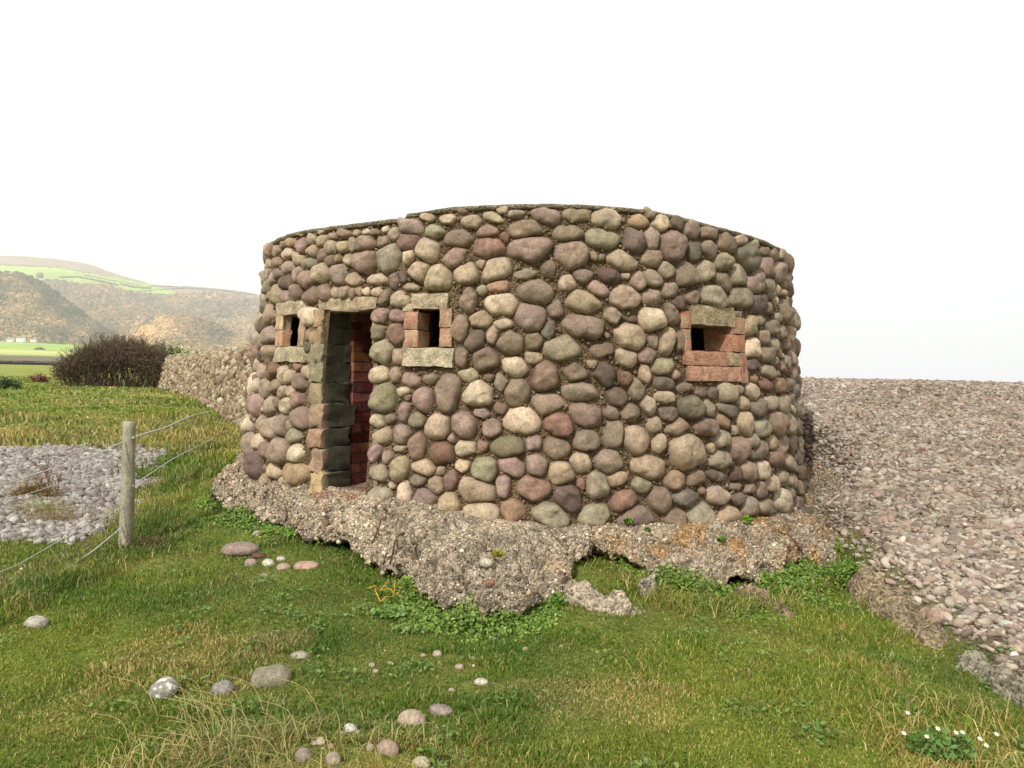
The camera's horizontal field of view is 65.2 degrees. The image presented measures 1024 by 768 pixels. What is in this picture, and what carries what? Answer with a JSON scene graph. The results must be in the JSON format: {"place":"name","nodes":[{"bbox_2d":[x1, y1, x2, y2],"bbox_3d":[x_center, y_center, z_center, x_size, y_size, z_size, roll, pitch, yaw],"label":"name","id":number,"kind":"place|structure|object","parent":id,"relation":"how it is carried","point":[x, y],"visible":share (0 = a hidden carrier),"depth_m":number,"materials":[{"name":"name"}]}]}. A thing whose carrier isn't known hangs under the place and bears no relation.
{"place":"outdoors","nodes":[
{"label":"outdoors","id":0,"kind":"place"},
{"bbox_2d":[0,276,79,342],"bbox_3d":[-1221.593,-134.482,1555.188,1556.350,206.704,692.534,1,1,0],"label":"trees","id":1,"kind":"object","parent":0,"point":[23,331],"depth_m":1277.68,"materials":[{"name":"green plant"}]},
{"bbox_2d":[0,341,199,362],"bbox_3d":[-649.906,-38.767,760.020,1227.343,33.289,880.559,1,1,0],"label":"farmland","id":2,"kind":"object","parent":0,"point":[16,351],"visible":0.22,"depth_m":605.18,"materials":[{"name":"green plant"}]},
{"bbox_2d":[7,336,13,341],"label":"cottage","id":3,"kind":"structure","parent":2,"relation":"on","point":[10,339],"depth_m":1177.77,"materials":[{"name":"white paint"}]},
{"bbox_2d":[16,335,25,341],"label":"cottage","id":4,"kind":"structure","parent":2,"relation":"on","point":[21,338],"depth_m":1172.53,"materials":[{"name":"white paint"}]},
{"bbox_2d":[0,459,210,630],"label":"long grass","id":5,"kind":"structure","parent":0,"point":[148,513],"depth_m":6.84,"materials":[{"name":"green plant"}]},
{"bbox_2d":[0,256,258,335],"bbox_3d":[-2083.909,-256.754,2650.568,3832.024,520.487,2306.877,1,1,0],"label":"hills","id":6,"kind":"structure","parent":0,"point":[52,273],"depth_m":3021.70,"materials":[{"name":"plant"}]},
{"bbox_2d":[36,272,43,277],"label":"field tree","id":7,"kind":"object","parent":6,"relation":"on","point":[39,274],"visible":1,"depth_m":2544.45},
{"bbox_2d":[0,264,254,362],"bbox_3d":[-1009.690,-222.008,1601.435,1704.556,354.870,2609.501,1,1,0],"label":"hedgerows","id":8,"kind":"object","parent":6,"relation":"on","point":[96,280],"visible":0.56,"depth_m":2697.71,"materials":[{"name":"green plant"}]},
{"bbox_2d":[0,271,259,351],"bbox_3d":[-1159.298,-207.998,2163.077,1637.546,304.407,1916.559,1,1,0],"label":"woodland","id":9,"kind":"object","parent":6,"relation":"on","point":[209,333],"visible":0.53,"depth_m":1605.36,"materials":[{"name":"brown plant"}]},
{"bbox_2d":[0,362,1023,767],"bbox_3d":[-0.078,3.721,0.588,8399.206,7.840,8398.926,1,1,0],"label":"ground","id":10,"kind":"structure","parent":0,"point":[16,368],"depth_m":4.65,"materials":[{"name":"green plant"}]},
{"bbox_2d":[0,376,23,388],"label":"shrub","id":11,"kind":"object","parent":10,"relation":"on","point":[5,383],"visible":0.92,"depth_m":33.86,"materials":[{"name":"green plant"}]},
{"bbox_2d":[24,615,48,627],"bbox_3d":[-2.993,1.506,5.028,0.154,0.094,0.126,2,1,35],"label":"stone","id":12,"kind":"object","parent":10,"relation":"on","point":[36,621],"visible":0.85,"depth_m":4.99,"materials":[{"name":"grey stone"}]},
{"bbox_2d":[28,372,50,382],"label":"shrub","id":13,"kind":"object","parent":10,"relation":"on","point":[40,378],"visible":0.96,"depth_m":45.91,"materials":[{"name":"brown plant"}]},
{"bbox_2d":[0,476,79,514],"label":"dry weeds","id":14,"kind":"object","parent":10,"relation":"on","point":[37,504],"visible":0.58,"depth_m":8.59,"materials":[{"name":"brown plant"}]},
{"bbox_2d":[0,443,185,545],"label":"pebble patch","id":15,"kind":"object","parent":10,"relation":"on","point":[97,485],"visible":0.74,"depth_m":10.26,"materials":[{"name":"grey gravel"}]},
{"bbox_2d":[0,466,75,498],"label":"dry weeds","id":16,"kind":"object","parent":15,"relation":"on","point":[27,488],"visible":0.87,"depth_m":9.57,"materials":[{"name":"brown plant"}]},
{"bbox_2d":[10,449,75,493],"bbox_3d":[-5.716,1.073,9.830,0.891,0.583,0.668,1,1,0],"label":"dock stem","id":17,"kind":"object","parent":15,"relation":"on","point":[46,472],"visible":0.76,"depth_m":9.75,"materials":[{"name":"brown plant"}]},
{"bbox_2d":[3,491,109,522],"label":"dry weeds","id":18,"kind":"object","parent":15,"relation":"on","point":[56,514],"visible":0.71,"depth_m":8.28,"materials":[{"name":"brown plant"}]},
{"bbox_2d":[0,411,214,571],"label":"wire fence","id":19,"kind":"object","parent":10,"relation":"on","point":[127,500],"visible":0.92,"depth_m":7.15,"materials":[{"name":"grey wood"}]},
{"bbox_2d":[43,328,181,387],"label":"shrub","id":20,"kind":"object","parent":10,"relation":"on","point":[88,364],"visible":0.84,"depth_m":40.25,"materials":[{"name":"brown plant"}]},
{"bbox_2d":[0,376,242,479],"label":"field grass","id":21,"kind":"structure","parent":10,"relation":"on","point":[7,415],"depth_m":17.62,"materials":[{"name":"green plant"}]},
{"bbox_2d":[119,506,181,553],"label":"weeds","id":22,"kind":"object","parent":10,"relation":"on","point":[145,539],"visible":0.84,"depth_m":7.18,"materials":[{"name":"green plant"}]},
{"bbox_2d":[148,676,178,698],"bbox_3d":[-1.740,1.524,3.997,0.137,0.122,0.115,1,1,0],"label":"stone","id":23,"kind":"object","parent":10,"relation":"on","point":[153,692],"visible":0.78,"depth_m":3.96,"materials":[{"name":"grey stone"}]},
{"bbox_2d":[149,339,192,379],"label":"shrub","id":24,"kind":"object","parent":10,"relation":"on","point":[177,350],"visible":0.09,"depth_m":43.87,"materials":[{"name":"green plant"}]},
{"bbox_2d":[155,344,253,426],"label":"rubble wall","id":25,"kind":"structure","parent":10,"relation":"on","point":[216,380],"depth_m":22.68,"materials":[{"name":"beige stone"}]},
{"bbox_2d":[196,495,213,504],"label":"leafy plant","id":26,"kind":"object","parent":10,"relation":"on","point":[205,499],"visible":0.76,"depth_m":8.49,"materials":[{"name":"green plant"}]},
{"bbox_2d":[92,675,335,765],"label":"dry stalks","id":27,"kind":"object","parent":10,"relation":"on","point":[212,710],"visible":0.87,"depth_m":3.41,"materials":[{"name":"dry grass"}]},
{"bbox_2d":[211,680,234,694],"bbox_3d":[-1.459,1.542,4.040,0.114,0.087,0.093,1,1,0],"label":"stone","id":28,"kind":"object","parent":10,"relation":"on","point":[217,689],"visible":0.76,"depth_m":4.01,"materials":[{"name":"grey stone"}]},
{"bbox_2d":[221,542,259,556],"bbox_3d":[-2.283,1.392,6.733,0.310,0.114,0.260,1,1,0],"label":"stone","id":29,"kind":"object","parent":10,"relation":"on","point":[234,549],"visible":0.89,"depth_m":6.64,"materials":[{"name":"grey stone"}]},
{"bbox_2d":[244,559,256,565],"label":"stone","id":30,"kind":"object","parent":10,"relation":"on","point":[250,562],"visible":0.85,"depth_m":6.45,"materials":[{"name":"brown stone"}]},
{"bbox_2d":[252,530,261,535],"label":"stone","id":31,"kind":"object","parent":10,"relation":"on","point":[256,531],"visible":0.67,"depth_m":7.14,"materials":[{"name":"grey stone"}]},
{"bbox_2d":[251,552,265,558],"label":"stone","id":32,"kind":"object","parent":10,"relation":"on","point":[256,555],"visible":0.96,"depth_m":6.58,"materials":[{"name":"brown stone"}]},
{"bbox_2d":[262,559,274,565],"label":"stone","id":33,"kind":"object","parent":10,"relation":"on","point":[267,562],"visible":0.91,"depth_m":6.46,"materials":[{"name":"grey stone"}]},
{"bbox_2d":[250,664,290,687],"bbox_3d":[-1.271,1.554,4.211,0.210,0.138,0.174,1,1,0],"label":"stone","id":34,"kind":"object","parent":10,"relation":"on","point":[260,677],"visible":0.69,"depth_m":4.16,"materials":[{"name":"beige stone"}]},
{"bbox_2d":[276,556,285,560],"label":"stone","id":35,"kind":"object","parent":10,"relation":"on","point":[280,558],"visible":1,"depth_m":6.55,"materials":[{"name":"grey stone"}]},
{"bbox_2d":[276,563,290,569],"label":"stone","id":36,"kind":"object","parent":10,"relation":"on","point":[282,566],"visible":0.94,"depth_m":6.37,"materials":[{"name":"beige stone"}]},
{"bbox_2d":[282,528,301,538],"bbox_3d":[-1.870,1.320,7.073,0.310,0.088,0.254,1,1,0],"label":"leafy plant","id":37,"kind":"object","parent":10,"relation":"on","point":[291,532],"visible":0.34,"depth_m":7.02,"materials":[{"name":"green plant"}]},
{"bbox_2d":[290,651,308,659],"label":"stone","id":38,"kind":"object","parent":10,"relation":"on","point":[302,654],"visible":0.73,"depth_m":4.52,"materials":[{"name":"beige stone"}]},
{"bbox_2d":[294,747,312,762],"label":"stone","id":39,"kind":"object","parent":10,"relation":"on","point":[306,752],"visible":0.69,"depth_m":3.10,"materials":[{"name":"beige stone"}]},
{"bbox_2d":[293,561,319,569],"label":"stone","id":40,"kind":"object","parent":10,"relation":"on","point":[306,565],"visible":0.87,"depth_m":6.37,"materials":[{"name":"brown stone"}]},
{"bbox_2d":[316,737,324,744],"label":"stone","id":41,"kind":"object","parent":10,"relation":"on","point":[318,741],"visible":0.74,"depth_m":3.27,"materials":[{"name":"beige stone"}]},
{"bbox_2d":[325,751,340,764],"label":"stone","id":42,"kind":"object","parent":10,"relation":"on","point":[332,758],"visible":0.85,"depth_m":3.08,"materials":[{"name":"beige stone"}]},
{"bbox_2d":[343,723,356,731],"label":"stone","id":43,"kind":"object","parent":10,"relation":"on","point":[349,727],"visible":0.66,"depth_m":3.47,"materials":[{"name":"white stone"}]},
{"bbox_2d":[366,743,373,750],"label":"stone","id":44,"kind":"object","parent":10,"relation":"on","point":[370,746],"visible":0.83,"depth_m":3.24,"materials":[{"name":"beige stone"}]},
{"bbox_2d":[370,579,402,601],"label":"stems","id":45,"kind":"object","parent":10,"relation":"on","point":[384,589],"visible":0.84,"depth_m":5.82,"materials":[{"name":"plant"}]},
{"bbox_2d":[377,739,398,756],"bbox_3d":[-0.506,1.490,3.258,0.092,0.075,0.080,1,1,0],"label":"stone","id":46,"kind":"object","parent":10,"relation":"on","point":[390,747],"visible":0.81,"depth_m":3.23,"materials":[{"name":"beige stone"}]},
{"bbox_2d":[370,603,406,618],"bbox_3d":[-0.827,1.529,5.367,0.248,0.089,0.201,1,1,0],"label":"leafy plant","id":47,"kind":"object","parent":10,"relation":"on","point":[392,612],"visible":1,"depth_m":5.33,"materials":[{"name":"green plant"}]},
{"bbox_2d":[391,622,417,634],"bbox_3d":[-0.676,1.544,5.041,0.153,0.073,0.141,0,1,-40],"label":"leafy plant","id":48,"kind":"object","parent":10,"relation":"on","point":[396,627],"visible":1,"depth_m":5.03,"materials":[{"name":"green plant"}]},
{"bbox_2d":[396,709,425,726],"bbox_3d":[-0.463,1.549,3.676,0.138,0.096,0.112,1,1,0],"label":"stone","id":49,"kind":"object","parent":10,"relation":"on","point":[414,714],"visible":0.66,"depth_m":3.65,"materials":[{"name":"beige stone"}]},
{"bbox_2d":[412,756,430,767],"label":"stone","id":50,"kind":"object","parent":10,"relation":"on","point":[419,761],"visible":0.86,"depth_m":3.18,"materials":[{"name":"beige stone"}]},
{"bbox_2d":[432,650,441,655],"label":"stone","id":51,"kind":"object","parent":10,"relation":"on","point":[437,652],"visible":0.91,"depth_m":4.63,"materials":[{"name":"beige stone"}]},
{"bbox_2d":[429,704,453,715],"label":"stone","id":52,"kind":"object","parent":10,"relation":"on","point":[438,709],"visible":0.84,"depth_m":3.80,"materials":[{"name":"grey stone"}]},
{"bbox_2d":[455,663,463,668],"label":"stone","id":53,"kind":"object","parent":10,"relation":"on","point":[459,666],"visible":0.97,"depth_m":4.44,"materials":[{"name":"beige stone"}]},
{"bbox_2d":[474,678,487,684],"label":"stone","id":54,"kind":"object","parent":10,"relation":"on","point":[481,681],"visible":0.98,"depth_m":4.19,"materials":[{"name":"beige stone"}]},
{"bbox_2d":[0,423,1023,767],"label":"rank grass","id":55,"kind":"structure","parent":10,"relation":"on","point":[234,753],"depth_m":3.81,"materials":[{"name":"green plant"}]},
{"bbox_2d":[0,482,1023,767],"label":"lawn weeds","id":56,"kind":"object","parent":10,"relation":"on","point":[452,732],"visible":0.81,"depth_m":4.17,"materials":[{"name":"green plant"}]},
{"bbox_2d":[210,204,846,621],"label":"pillbox","id":57,"kind":"structure","parent":10,"relation":"on","point":[442,402],"depth_m":6.96,"materials":[{"name":"stone"}]},
{"bbox_2d":[322,519,329,526],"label":"stone","id":58,"kind":"object","parent":57,"relation":"on","point":[325,522],"visible":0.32,"depth_m":6.94,"materials":[{"name":"brown stone"}]},
{"bbox_2d":[479,558,492,567],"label":"pebble","id":59,"kind":"object","parent":57,"relation":"on","point":[486,562],"visible":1,"depth_m":5.79,"materials":[{"name":"grey stone"}]},
{"bbox_2d":[485,579,494,586],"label":"pebble","id":60,"kind":"object","parent":57,"relation":"on","point":[489,582],"visible":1,"depth_m":5.45,"materials":[{"name":"stone"}]},
{"bbox_2d":[491,549,504,558],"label":"leafy plant","id":61,"kind":"object","parent":57,"relation":"on","point":[498,553],"visible":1,"depth_m":5.85,"materials":[{"name":"yellow plant"}]},
{"bbox_2d":[623,517,632,524],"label":"leafy plant","id":62,"kind":"object","parent":57,"relation":"on","point":[629,521],"visible":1,"depth_m":6.74,"materials":[{"name":"green plant"}]},
{"bbox_2d":[643,527,650,532],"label":"leafy plant","id":63,"kind":"object","parent":57,"relation":"on","point":[647,529],"visible":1,"depth_m":6.60,"materials":[{"name":"green plant"}]},
{"bbox_2d":[716,535,726,542],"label":"leafy plant","id":64,"kind":"object","parent":57,"relation":"on","point":[722,539],"visible":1,"depth_m":6.35,"materials":[{"name":"green plant"}]},
{"bbox_2d":[742,515,753,522],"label":"leafy plant","id":65,"kind":"object","parent":57,"relation":"on","point":[746,518],"visible":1,"depth_m":7.21,"materials":[{"name":"green plant"}]},
{"bbox_2d":[191,488,872,644],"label":"leafy weeds","id":66,"kind":"object","parent":10,"relation":"on","point":[452,620],"visible":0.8,"depth_m":5.91,"materials":[{"name":"green plant"}]},
{"bbox_2d":[534,598,561,610],"bbox_3d":[0.255,1.568,5.659,0.199,0.105,0.173,1,1,0],"label":"leafy plant","id":67,"kind":"object","parent":10,"relation":"on","point":[550,601],"visible":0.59,"depth_m":5.64,"materials":[{"name":"green plant"}]},
{"bbox_2d":[548,592,568,605],"bbox_3d":[0.350,1.545,5.726,0.206,0.102,0.170,2,1,20],"label":"leafy plant","id":68,"kind":"object","parent":10,"relation":"on","point":[560,598],"visible":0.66,"depth_m":5.70,"materials":[{"name":"green plant"}]},
{"bbox_2d":[562,578,649,615],"bbox_3d":[0.575,1.597,5.726,0.902,0.404,0.453,2,1,36],"label":"concrete lump","id":69,"kind":"object","parent":10,"relation":"on","point":[615,602],"visible":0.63,"depth_m":5.56,"materials":[{"name":"grey concrete"}]},
{"bbox_2d":[638,572,657,597],"bbox_3d":[1.087,1.621,6.280,0.216,0.443,1.149,1,1,10],"label":"concrete lump","id":70,"kind":"object","parent":10,"relation":"on","point":[644,583],"visible":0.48,"depth_m":5.83,"materials":[{"name":"grey concrete"}]},
{"bbox_2d":[735,583,795,617],"bbox_3d":[1.880,1.673,5.895,0.357,0.344,0.685,1,1,-31],"label":"concrete lump","id":71,"kind":"object","parent":10,"relation":"on","point":[785,611],"visible":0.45,"depth_m":5.91,"materials":[{"name":"grey concrete"}]},
{"bbox_2d":[817,560,860,585],"bbox_3d":[2.655,1.514,6.380,0.449,0.212,0.357,1,1,0],"label":"leafy plant","id":72,"kind":"object","parent":10,"relation":"on","point":[835,569],"visible":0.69,"depth_m":6.34,"materials":[{"name":"green plant"}]},
{"bbox_2d":[830,563,948,648],"bbox_3d":[2.777,1.663,5.938,0.611,0.514,1.733,1,1,0],"label":"concrete ledge","id":73,"kind":"object","parent":10,"relation":"on","point":[897,605],"visible":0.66,"depth_m":5.70,"materials":[{"name":"grey concrete"}]},
{"bbox_2d":[799,376,1023,679],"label":"shingle","id":74,"kind":"object","parent":10,"relation":"on","point":[932,451],"visible":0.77,"depth_m":7.86,"materials":[{"name":"grey gravel"}]},
{"bbox_2d":[918,607,929,618],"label":"stone","id":75,"kind":"object","parent":74,"relation":"on","point":[923,611],"visible":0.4,"depth_m":5.47,"materials":[{"name":"brown stone"}]},
{"bbox_2d":[927,607,944,623],"bbox_3d":[2.874,1.573,5.409,0.122,0.130,0.100,1,1,0],"label":"stone","id":76,"kind":"object","parent":74,"relation":"on","point":[936,613],"visible":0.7,"depth_m":5.38,"materials":[{"name":"stone"}]},
{"bbox_2d":[999,619,1012,626],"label":"stone","id":77,"kind":"object","parent":74,"relation":"on","point":[1003,622],"visible":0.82,"depth_m":5.13,"materials":[{"name":"beige stone"}]},
{"bbox_2d":[1009,651,1018,656],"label":"stone","id":78,"kind":"object","parent":74,"relation":"on","point":[1012,653],"visible":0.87,"depth_m":4.79,"materials":[{"name":"white stone"}]},
{"bbox_2d":[902,710,998,764],"bbox_3d":[1.951,1.599,3.561,0.393,0.175,0.272,2,1,28],"label":"daisy plant","id":79,"kind":"object","parent":10,"relation":"on","point":[926,736],"visible":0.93,"depth_m":3.54,"materials":[{"name":"green plant"}]},
{"bbox_2d":[954,650,1023,707],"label":"concrete ledge","id":80,"kind":"object","parent":10,"relation":"on","point":[1008,681],"visible":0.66,"depth_m":4.59,"materials":[{"name":"grey concrete"}]},
{"bbox_2d":[0,0,1023,381],"label":"sky","id":81,"kind":"structure","parent":0,"point":[877,144],"materials":[{"name":"white"}]}
]}

